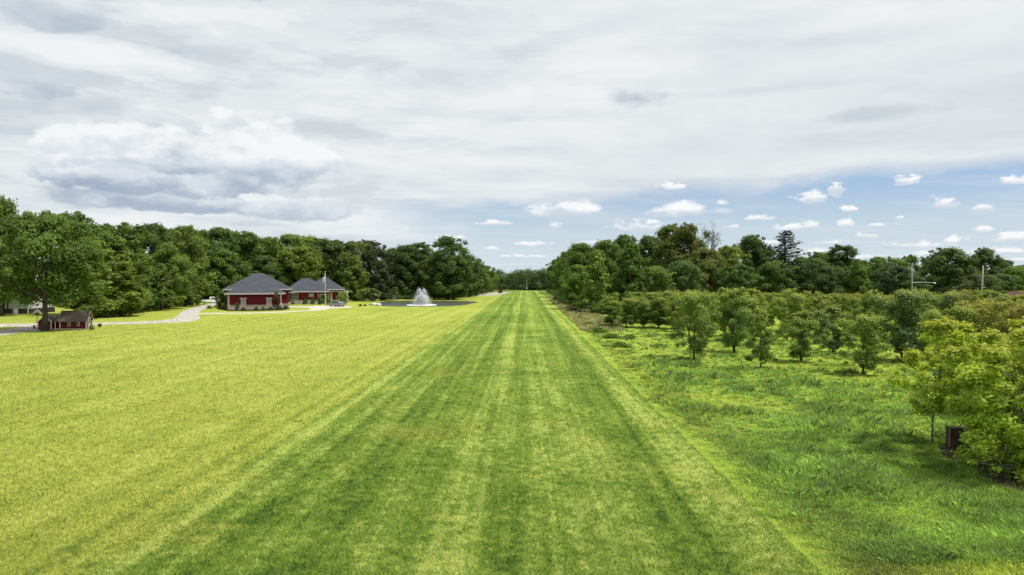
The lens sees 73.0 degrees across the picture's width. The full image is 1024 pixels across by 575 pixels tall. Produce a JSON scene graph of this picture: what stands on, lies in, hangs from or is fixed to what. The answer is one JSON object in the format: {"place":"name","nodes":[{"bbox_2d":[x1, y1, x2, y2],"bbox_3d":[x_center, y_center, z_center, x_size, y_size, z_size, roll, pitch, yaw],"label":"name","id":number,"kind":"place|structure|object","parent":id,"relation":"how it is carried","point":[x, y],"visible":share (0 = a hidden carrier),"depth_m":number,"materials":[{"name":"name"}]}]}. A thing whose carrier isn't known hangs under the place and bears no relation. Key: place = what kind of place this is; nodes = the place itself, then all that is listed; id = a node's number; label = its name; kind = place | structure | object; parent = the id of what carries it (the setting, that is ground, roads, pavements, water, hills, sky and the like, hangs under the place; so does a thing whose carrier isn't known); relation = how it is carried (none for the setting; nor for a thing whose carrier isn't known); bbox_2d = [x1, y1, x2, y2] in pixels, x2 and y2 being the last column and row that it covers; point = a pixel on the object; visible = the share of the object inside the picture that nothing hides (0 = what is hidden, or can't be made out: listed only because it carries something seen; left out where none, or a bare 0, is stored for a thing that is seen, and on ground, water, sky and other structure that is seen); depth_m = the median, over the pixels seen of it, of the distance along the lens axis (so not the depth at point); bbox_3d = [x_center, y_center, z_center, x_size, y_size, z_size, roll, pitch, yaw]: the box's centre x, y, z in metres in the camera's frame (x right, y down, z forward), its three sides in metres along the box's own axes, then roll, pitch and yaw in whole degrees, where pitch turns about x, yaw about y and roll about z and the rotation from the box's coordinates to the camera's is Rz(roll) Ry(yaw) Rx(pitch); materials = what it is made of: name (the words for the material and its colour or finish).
{"place":"outdoors","nodes":[
{"label":"outdoors","id":0,"kind":"place"},
{"bbox_2d":[0,302,215,326],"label":"driveway","id":1,"kind":"structure","parent":0,"point":[188,312],"depth_m":115.94,"materials":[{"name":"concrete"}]},
{"bbox_2d":[0,294,502,574],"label":"lawn","id":2,"kind":"structure","parent":0,"point":[432,314],"depth_m":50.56,"materials":[{"name":"green plant"}]},
{"bbox_2d":[0,194,41,315],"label":"broadleaf tree","id":3,"kind":"object","parent":2,"relation":"on","point":[8,206],"visible":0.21,"depth_m":128.79,"materials":[{"name":"green plant"}]},
{"bbox_2d":[3,280,54,313],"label":"house","id":4,"kind":"structure","parent":2,"relation":"on","point":[9,308],"depth_m":137.17,"materials":[{"name":"white"}]},
{"bbox_2d":[0,209,107,330],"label":"oak tree","id":5,"kind":"object","parent":2,"relation":"on","point":[67,271],"visible":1,"depth_m":90.68,"materials":[{"name":"green plant"}]},
{"bbox_2d":[36,310,93,328],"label":"barn","id":6,"kind":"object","parent":2,"relation":"on","point":[77,319],"visible":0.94,"depth_m":96.32,"materials":[{"name":"red"}]},
{"bbox_2d":[54,210,104,307],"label":"broadleaf tree","id":7,"kind":"object","parent":2,"relation":"on","point":[75,215],"visible":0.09,"depth_m":133.56,"materials":[{"name":"green plant"}]},
{"bbox_2d":[54,240,141,316],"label":"conical tree","id":8,"kind":"object","parent":2,"relation":"on","point":[101,308],"visible":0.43,"depth_m":124.79,"materials":[{"name":"green plant"}]},
{"bbox_2d":[94,254,150,315],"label":"conical tree","id":9,"kind":"object","parent":2,"relation":"on","point":[124,269],"visible":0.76,"depth_m":128.54,"materials":[{"name":"green plant"}]},
{"bbox_2d":[99,221,157,305],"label":"broadleaf tree","id":10,"kind":"object","parent":2,"relation":"on","point":[128,243],"visible":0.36,"depth_m":140.25,"materials":[{"name":"green plant"}]},
{"bbox_2d":[140,250,166,311],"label":"conical tree","id":11,"kind":"object","parent":2,"relation":"on","point":[153,301],"visible":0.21,"depth_m":147.69,"materials":[{"name":"green plant"}]},
{"bbox_2d":[138,222,178,261],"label":"broadleaf tree","id":12,"kind":"object","parent":2,"relation":"on","point":[160,233],"visible":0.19,"depth_m":168.64,"materials":[{"name":"green plant"}]},
{"bbox_2d":[150,263,179,309],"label":"conical tree","id":13,"kind":"object","parent":2,"relation":"on","point":[161,276],"visible":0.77,"depth_m":152.54,"materials":[{"name":"green plant"}]},
{"bbox_2d":[150,242,197,308],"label":"broadleaf tree","id":14,"kind":"object","parent":2,"relation":"on","point":[171,259],"visible":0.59,"depth_m":159.94,"materials":[{"name":"green plant"}]},
{"bbox_2d":[179,257,204,306],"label":"conical tree","id":15,"kind":"object","parent":2,"relation":"on","point":[192,300],"visible":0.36,"depth_m":173.53,"materials":[{"name":"green plant"}]},
{"bbox_2d":[170,224,217,296],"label":"broadleaf tree","id":16,"kind":"object","parent":2,"relation":"on","point":[196,249],"visible":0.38,"depth_m":182.40,"materials":[{"name":"green plant"}]},
{"bbox_2d":[181,240,226,299],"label":"broadleaf tree","id":17,"kind":"object","parent":2,"relation":"on","point":[209,251],"visible":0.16,"depth_m":205.82,"materials":[{"name":"green plant"}]},
{"bbox_2d":[199,226,249,295],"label":"broadleaf tree","id":18,"kind":"object","parent":2,"relation":"on","point":[226,238],"visible":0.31,"depth_m":213.43,"materials":[{"name":"green plant"}]},
{"bbox_2d":[203,249,252,300],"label":"broadleaf tree","id":19,"kind":"object","parent":2,"relation":"on","point":[229,276],"visible":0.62,"depth_m":205.62,"materials":[{"name":"green plant"}]},
{"bbox_2d":[234,231,280,272],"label":"broadleaf tree","id":20,"kind":"object","parent":2,"relation":"on","point":[253,249],"visible":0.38,"depth_m":220.67,"materials":[{"name":"green plant"}]},
{"bbox_2d":[238,255,286,284],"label":"broadleaf tree","id":21,"kind":"object","parent":2,"relation":"on","point":[273,271],"visible":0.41,"depth_m":215.40,"materials":[{"name":"green plant"}]},
{"bbox_2d":[223,273,348,309],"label":"house","id":22,"kind":"structure","parent":2,"relation":"on","point":[252,291],"depth_m":166.76,"materials":[{"name":"red"}]},
{"bbox_2d":[260,233,322,286],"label":"broadleaf tree","id":23,"kind":"object","parent":2,"relation":"on","point":[288,240],"visible":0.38,"depth_m":225.69,"materials":[{"name":"green plant"}]},
{"bbox_2d":[279,246,325,285],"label":"broadleaf tree","id":24,"kind":"object","parent":2,"relation":"on","point":[303,270],"visible":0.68,"depth_m":221.00,"materials":[{"name":"green plant"}]},
{"bbox_2d":[299,237,353,293],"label":"broadleaf tree","id":25,"kind":"object","parent":2,"relation":"on","point":[322,244],"visible":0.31,"depth_m":229.97,"materials":[{"name":"green plant"}]},
{"bbox_2d":[331,241,375,293],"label":"broadleaf tree","id":26,"kind":"object","parent":2,"relation":"on","point":[354,247],"visible":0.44,"depth_m":235.00,"materials":[{"name":"green plant"}]},
{"bbox_2d":[336,255,373,300],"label":"conical tree","id":27,"kind":"object","parent":2,"relation":"on","point":[357,269],"visible":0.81,"depth_m":217.21,"materials":[{"name":"green plant"}]},
{"bbox_2d":[357,239,395,287],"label":"broadleaf tree","id":28,"kind":"object","parent":2,"relation":"on","point":[378,252],"visible":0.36,"depth_m":241.32,"materials":[{"name":"green plant"}]},
{"bbox_2d":[365,260,397,300],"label":"conical tree","id":29,"kind":"object","parent":2,"relation":"on","point":[381,271],"visible":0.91,"depth_m":219.42,"materials":[{"name":"green plant"}]},
{"bbox_2d":[385,244,430,298],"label":"broadleaf tree","id":30,"kind":"object","parent":2,"relation":"on","point":[404,253],"visible":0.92,"depth_m":237.86,"materials":[{"name":"green plant"}]},
{"bbox_2d":[395,242,435,291],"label":"broadleaf tree","id":31,"kind":"object","parent":2,"relation":"on","point":[424,251],"visible":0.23,"depth_m":243.76,"materials":[{"name":"green plant"}]},
{"bbox_2d":[416,258,445,298],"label":"broadleaf tree","id":32,"kind":"object","parent":2,"relation":"on","point":[425,285],"visible":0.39,"depth_m":235.66,"materials":[{"name":"green plant"}]},
{"bbox_2d":[421,235,476,288],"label":"broadleaf tree","id":33,"kind":"object","parent":2,"relation":"on","point":[450,245],"visible":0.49,"depth_m":232.73,"materials":[{"name":"green plant"}]},
{"bbox_2d":[431,254,483,299],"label":"broadleaf tree","id":34,"kind":"object","parent":2,"relation":"on","point":[453,291],"visible":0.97,"depth_m":227.83,"materials":[{"name":"green plant"}]},
{"bbox_2d":[460,256,487,296],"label":"broadleaf tree","id":35,"kind":"object","parent":2,"relation":"on","point":[476,273],"visible":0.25,"depth_m":260.85,"materials":[{"name":"green plant"}]},
{"bbox_2d":[369,301,477,306],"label":"pond water","id":36,"kind":"structure","parent":0,"point":[406,303],"depth_m":195.33,"materials":[{"name":"grey liquid"}]},
{"bbox_2d":[80,291,817,574],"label":"mown strip","id":37,"kind":"object","parent":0,"point":[515,304],"visible":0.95,"depth_m":26.33,"materials":[{"name":"green plant"}]},
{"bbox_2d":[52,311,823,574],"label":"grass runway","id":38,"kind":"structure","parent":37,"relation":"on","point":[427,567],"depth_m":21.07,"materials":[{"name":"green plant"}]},
{"bbox_2d":[0,0,1023,279],"label":"sky","id":39,"kind":"structure","parent":0,"point":[521,132],"materials":[{"name":"white"}]},
{"bbox_2d":[336,285,1023,500],"bbox_3d":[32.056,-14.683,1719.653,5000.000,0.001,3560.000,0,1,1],"label":"ground","id":40,"kind":"structure","parent":0,"point":[544,292],"depth_m":308.02,"materials":[{"name":"green plant"}]},
{"bbox_2d":[322,239,350,297],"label":"broadleaf tree","id":41,"kind":"object","parent":40,"relation":"on","point":[340,254],"visible":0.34,"depth_m":233.05,"materials":[{"name":"green plant"}]},
{"bbox_2d":[488,264,616,289],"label":"wood","id":42,"kind":"object","parent":40,"relation":"on","point":[522,279],"visible":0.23,"depth_m":432.11,"materials":[{"name":"green plant"}]},
{"bbox_2d":[548,252,571,296],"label":"broadleaf tree","id":43,"kind":"object","parent":40,"relation":"on","point":[559,266],"visible":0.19,"depth_m":213.79,"materials":[{"name":"green plant"}]},
{"bbox_2d":[560,264,598,306],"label":"broadleaf tree","id":44,"kind":"object","parent":40,"relation":"on","point":[568,282],"visible":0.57,"depth_m":158.24,"materials":[{"name":"green plant"}]},
{"bbox_2d":[560,242,607,301],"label":"broadleaf tree","id":45,"kind":"object","parent":40,"relation":"on","point":[577,252],"visible":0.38,"depth_m":187.90,"materials":[{"name":"green plant"}]},
{"bbox_2d":[545,296,623,331],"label":"tan tall grass","id":46,"kind":"structure","parent":40,"relation":"on","point":[594,318],"depth_m":114.72,"materials":[{"name":"plant"}]},
{"bbox_2d":[576,249,619,312],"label":"conical tree","id":47,"kind":"object","parent":40,"relation":"on","point":[594,289],"visible":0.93,"depth_m":136.56,"materials":[{"name":"green plant"}]},
{"bbox_2d":[585,239,627,295],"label":"broadleaf tree","id":48,"kind":"object","parent":40,"relation":"on","point":[608,248],"visible":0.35,"depth_m":187.63,"materials":[{"name":"green plant"}]},
{"bbox_2d":[607,234,642,298],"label":"broadleaf tree","id":49,"kind":"object","parent":40,"relation":"on","point":[622,240],"visible":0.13,"depth_m":207.29,"materials":[{"name":"green plant"}]},
{"bbox_2d":[610,241,657,303],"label":"conical tree","id":50,"kind":"object","parent":40,"relation":"on","point":[627,272],"visible":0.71,"depth_m":140.43,"materials":[{"name":"green plant"}]},
{"bbox_2d":[626,234,663,290],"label":"broadleaf tree","id":51,"kind":"object","parent":40,"relation":"on","point":[645,244],"visible":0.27,"depth_m":197.01,"materials":[{"name":"green plant"}]},
{"bbox_2d":[632,266,677,300],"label":"broadleaf tree","id":52,"kind":"object","parent":40,"relation":"on","point":[659,272],"visible":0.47,"depth_m":146.40,"materials":[{"name":"green plant"}]},
{"bbox_2d":[639,223,695,292],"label":"broadleaf tree","id":53,"kind":"object","parent":40,"relation":"on","point":[663,233],"visible":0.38,"depth_m":186.79,"materials":[{"name":"green plant"}]},
{"bbox_2d":[660,260,710,292],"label":"broadleaf tree","id":54,"kind":"object","parent":40,"relation":"on","point":[679,268],"visible":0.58,"depth_m":154.44,"materials":[{"name":"green plant"}]},
{"bbox_2d":[661,221,709,279],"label":"broadleaf tree","id":55,"kind":"object","parent":40,"relation":"on","point":[690,230],"visible":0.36,"depth_m":183.86,"materials":[{"name":"green plant"}]},
{"bbox_2d":[675,247,725,305],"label":"broadleaf tree","id":56,"kind":"object","parent":40,"relation":"on","point":[706,261],"visible":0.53,"depth_m":166.79,"materials":[{"name":"green plant"}]},
{"bbox_2d":[707,244,751,286],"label":"broadleaf tree","id":57,"kind":"object","parent":40,"relation":"on","point":[733,254],"visible":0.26,"depth_m":172.89,"materials":[{"name":"green plant"}]},
{"bbox_2d":[710,264,770,294],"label":"broadleaf tree","id":58,"kind":"object","parent":40,"relation":"on","point":[740,275],"visible":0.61,"depth_m":157.57,"materials":[{"name":"green plant"}]},
{"bbox_2d":[732,234,776,290],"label":"broadleaf tree","id":59,"kind":"object","parent":40,"relation":"on","point":[748,243],"visible":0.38,"depth_m":177.25,"materials":[{"name":"green plant"}]},
{"bbox_2d":[750,260,799,304],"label":"broadleaf tree","id":60,"kind":"object","parent":40,"relation":"on","point":[777,274],"visible":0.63,"depth_m":160.70,"materials":[{"name":"green plant"}]},
{"bbox_2d":[759,230,823,291],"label":"pine tree","id":61,"kind":"object","parent":40,"relation":"on","point":[783,256],"visible":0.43,"depth_m":173.71,"materials":[{"name":"green plant"}]},
{"bbox_2d":[785,256,828,304],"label":"broadleaf tree","id":62,"kind":"object","parent":40,"relation":"on","point":[802,274],"visible":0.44,"depth_m":166.64,"materials":[{"name":"green plant"}]},
{"bbox_2d":[806,265,850,299],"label":"broadleaf tree","id":63,"kind":"object","parent":40,"relation":"on","point":[831,277],"visible":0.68,"depth_m":159.38,"materials":[{"name":"green plant"}]},
{"bbox_2d":[818,244,867,294],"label":"broadleaf tree","id":64,"kind":"object","parent":40,"relation":"on","point":[844,259],"visible":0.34,"depth_m":178.65,"materials":[{"name":"green plant"}]},
{"bbox_2d":[841,259,873,297],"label":"conical tree","id":65,"kind":"object","parent":40,"relation":"on","point":[858,274],"visible":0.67,"depth_m":157.63,"materials":[{"name":"green plant"}]},
{"bbox_2d":[860,256,910,293],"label":"broadleaf tree","id":66,"kind":"object","parent":40,"relation":"on","point":[879,261],"visible":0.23,"depth_m":195.92,"materials":[{"name":"green plant"}]},
{"bbox_2d":[865,265,932,295],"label":"broadleaf tree","id":67,"kind":"object","parent":40,"relation":"on","point":[896,276],"visible":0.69,"depth_m":160.41,"materials":[{"name":"green plant"}]},
{"bbox_2d":[913,246,981,294],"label":"broadleaf tree","id":68,"kind":"object","parent":40,"relation":"on","point":[937,263],"visible":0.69,"depth_m":167.38,"materials":[{"name":"green plant"}]},
{"bbox_2d":[955,273,1001,292],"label":"broadleaf tree","id":69,"kind":"object","parent":40,"relation":"on","point":[975,282],"visible":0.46,"depth_m":147.03,"materials":[{"name":"green plant"}]},
{"bbox_2d":[967,246,1005,280],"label":"broadleaf tree","id":70,"kind":"object","parent":40,"relation":"on","point":[985,258],"visible":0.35,"depth_m":171.86,"materials":[{"name":"green plant"}]},
{"bbox_2d":[983,273,1023,293],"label":"broadleaf tree","id":71,"kind":"object","parent":40,"relation":"on","point":[1007,282],"visible":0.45,"depth_m":155.94,"materials":[{"name":"green plant"}]},
{"bbox_2d":[542,295,1023,574],"bbox_3d":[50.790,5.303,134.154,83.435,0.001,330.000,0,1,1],"label":"meadow","id":72,"kind":"structure","parent":0,"point":[714,392],"depth_m":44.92,"materials":[{"name":"green plant"}]},
{"bbox_2d":[592,296,623,325],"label":"orchard tree","id":73,"kind":"object","parent":72,"relation":"on","point":[611,317],"visible":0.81,"depth_m":102.38,"materials":[{"name":"green plant"}]},
{"bbox_2d":[609,297,642,327],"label":"orchard tree","id":74,"kind":"object","parent":72,"relation":"on","point":[629,307],"visible":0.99,"depth_m":98.27,"materials":[{"name":"green plant"}]},
{"bbox_2d":[624,299,656,326],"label":"orchard tree","id":75,"kind":"object","parent":72,"relation":"on","point":[642,320],"visible":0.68,"depth_m":98.87,"materials":[{"name":"green plant"}]},
{"bbox_2d":[642,296,669,327],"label":"orchard tree","id":76,"kind":"object","parent":72,"relation":"on","point":[656,320],"visible":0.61,"depth_m":97.24,"materials":[{"name":"green plant"}]},
{"bbox_2d":[671,289,701,335],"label":"orchard tree","id":77,"kind":"object","parent":72,"relation":"on","point":[688,321],"visible":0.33,"depth_m":84.19,"materials":[{"name":"green plant"}]},
{"bbox_2d":[665,291,720,359],"bbox_3d":[15.781,3.323,59.693,4.527,6.214,4.448,0,1,31],"label":"orchard tree","id":78,"kind":"object","parent":72,"relation":"on","point":[690,304],"visible":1,"depth_m":58.92,"materials":[{"name":"green plant"}]},
{"bbox_2d":[706,285,762,351],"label":"orchard tree","id":79,"kind":"object","parent":72,"relation":"on","point":[729,339],"visible":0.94,"depth_m":65.28,"materials":[{"name":"green plant"}]},
{"bbox_2d":[566,314,918,574],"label":"meadow grass edge","id":80,"kind":"object","parent":72,"relation":"on","point":[870,570],"visible":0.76,"depth_m":21.36,"materials":[{"name":"green plant"}]},
{"bbox_2d":[743,307,776,367],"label":"orchard tree","id":81,"kind":"object","parent":72,"relation":"on","point":[760,351],"visible":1,"depth_m":53.31,"materials":[{"name":"green plant"}]},
{"bbox_2d":[771,288,803,333],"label":"orchard tree","id":82,"kind":"object","parent":72,"relation":"on","point":[776,308],"visible":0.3,"depth_m":83.99,"materials":[{"name":"green plant"}]},
{"bbox_2d":[774,292,809,340],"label":"orchard tree","id":83,"kind":"object","parent":72,"relation":"on","point":[797,299],"visible":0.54,"depth_m":76.31,"materials":[{"name":"green plant"}]},
{"bbox_2d":[773,311,830,361],"bbox_3d":[24.407,4.095,58.067,4.050,4.627,4.057,0,1,-10],"label":"orchard tree","id":84,"kind":"object","parent":72,"relation":"on","point":[802,345],"visible":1,"depth_m":57.45,"materials":[{"name":"green plant"}]},
{"bbox_2d":[585,325,1023,569],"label":"meadow grass lush","id":85,"kind":"object","parent":72,"relation":"on","point":[1005,549],"visible":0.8,"depth_m":24.65,"materials":[{"name":"green plant"}]},
{"bbox_2d":[604,334,1023,567],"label":"meadow grass clumps","id":86,"kind":"object","parent":72,"relation":"on","point":[765,453],"visible":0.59,"depth_m":27.84,"materials":[{"name":"green plant"}]},
{"bbox_2d":[801,295,829,339],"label":"orchard tree","id":87,"kind":"object","parent":72,"relation":"on","point":[818,302],"visible":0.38,"depth_m":74.48,"materials":[{"name":"green plant"}]},
{"bbox_2d":[813,304,857,352],"bbox_3d":[30.141,3.922,65.210,4.383,4.805,4.375,0,1,-20],"label":"orchard tree","id":88,"kind":"object","parent":72,"relation":"on","point":[835,342],"visible":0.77,"depth_m":64.60,"materials":[{"name":"green plant"}]},
{"bbox_2d":[829,295,864,333],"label":"orchard tree","id":89,"kind":"object","parent":72,"relation":"on","point":[846,300],"visible":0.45,"depth_m":85.59,"materials":[{"name":"green plant"}]},
{"bbox_2d":[832,313,894,374],"bbox_3d":[25.571,4.135,50.316,3.958,4.742,3.889,0,1,13],"label":"orchard tree","id":90,"kind":"object","parent":72,"relation":"on","point":[869,336],"visible":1,"depth_m":49.78,"materials":[{"name":"green plant"}]},
{"bbox_2d":[855,290,886,334],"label":"orchard tree","id":91,"kind":"object","parent":72,"relation":"on","point":[864,304],"visible":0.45,"depth_m":77.95,"materials":[{"name":"green plant"}]},
{"bbox_2d":[864,287,937,361],"bbox_3d":[32.762,3.199,58.112,5.461,6.521,5.366,0,1,4],"label":"orchard tree","id":92,"kind":"object","parent":72,"relation":"on","point":[910,318],"visible":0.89,"depth_m":57.42,"materials":[{"name":"green plant"}]},
{"bbox_2d":[884,346,978,442],"bbox_3d":[17.696,4.650,29.502,3.831,4.256,2.759,0,1,-1],"label":"young maple","id":93,"kind":"object","parent":72,"relation":"on","point":[933,394],"visible":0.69,"depth_m":29.23,"materials":[{"name":"green plant"}]},
{"bbox_2d":[925,290,974,321],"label":"orchard tree","id":94,"kind":"object","parent":72,"relation":"on","point":[946,301],"visible":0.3,"depth_m":75.09,"materials":[{"name":"green plant"}]},
{"bbox_2d":[922,304,985,338],"bbox_3d":[33.106,3.836,51.535,4.241,5.344,4.166,0,1,-5],"label":"orchard tree","id":95,"kind":"object","parent":72,"relation":"on","point":[965,312],"visible":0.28,"depth_m":50.73,"materials":[{"name":"green plant"}]},
{"bbox_2d":[904,316,1023,482],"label":"bushy maple","id":96,"kind":"object","parent":72,"relation":"on","point":[994,394],"visible":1,"depth_m":24.43,"materials":[{"name":"green plant"}]},
{"bbox_2d":[941,298,1008,339],"bbox_3d":[38.996,3.653,57.144,5.486,5.600,5.048,0,1,21],"label":"orchard tree","id":97,"kind":"object","parent":72,"relation":"on","point":[960,303],"visible":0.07,"depth_m":57.39,"materials":[{"name":"green plant"}]},
{"bbox_2d":[938,444,1023,491],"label":"bare soil","id":98,"kind":"structure","parent":72,"relation":"on","point":[1002,479],"depth_m":25.22,"materials":[{"name":"brown soil"}]},
{"bbox_2d":[945,426,986,445],"bbox_3d":[19.038,6.233,28.942,1.550,0.805,0.420,0,1,7],"label":"wooden box","id":99,"kind":"object","parent":98,"relation":"on","point":[952,435],"visible":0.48,"depth_m":28.83,"materials":[{"name":"brown wood"}]},
{"bbox_2d":[950,333,1023,450],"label":"bushy maple","id":100,"kind":"object","parent":72,"relation":"on","point":[1018,365],"visible":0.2,"depth_m":27.17,"materials":[{"name":"green plant"}]},
{"bbox_2d":[965,299,1023,364],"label":"orchard tree","id":101,"kind":"object","parent":72,"relation":"on","point":[983,308],"visible":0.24,"depth_m":49.23,"materials":[{"name":"green plant"}]},
{"bbox_2d":[989,302,1023,375],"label":"orchard tree","id":102,"kind":"object","parent":72,"relation":"on","point":[1015,312],"visible":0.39,"depth_m":45.74,"materials":[{"name":"green plant"}]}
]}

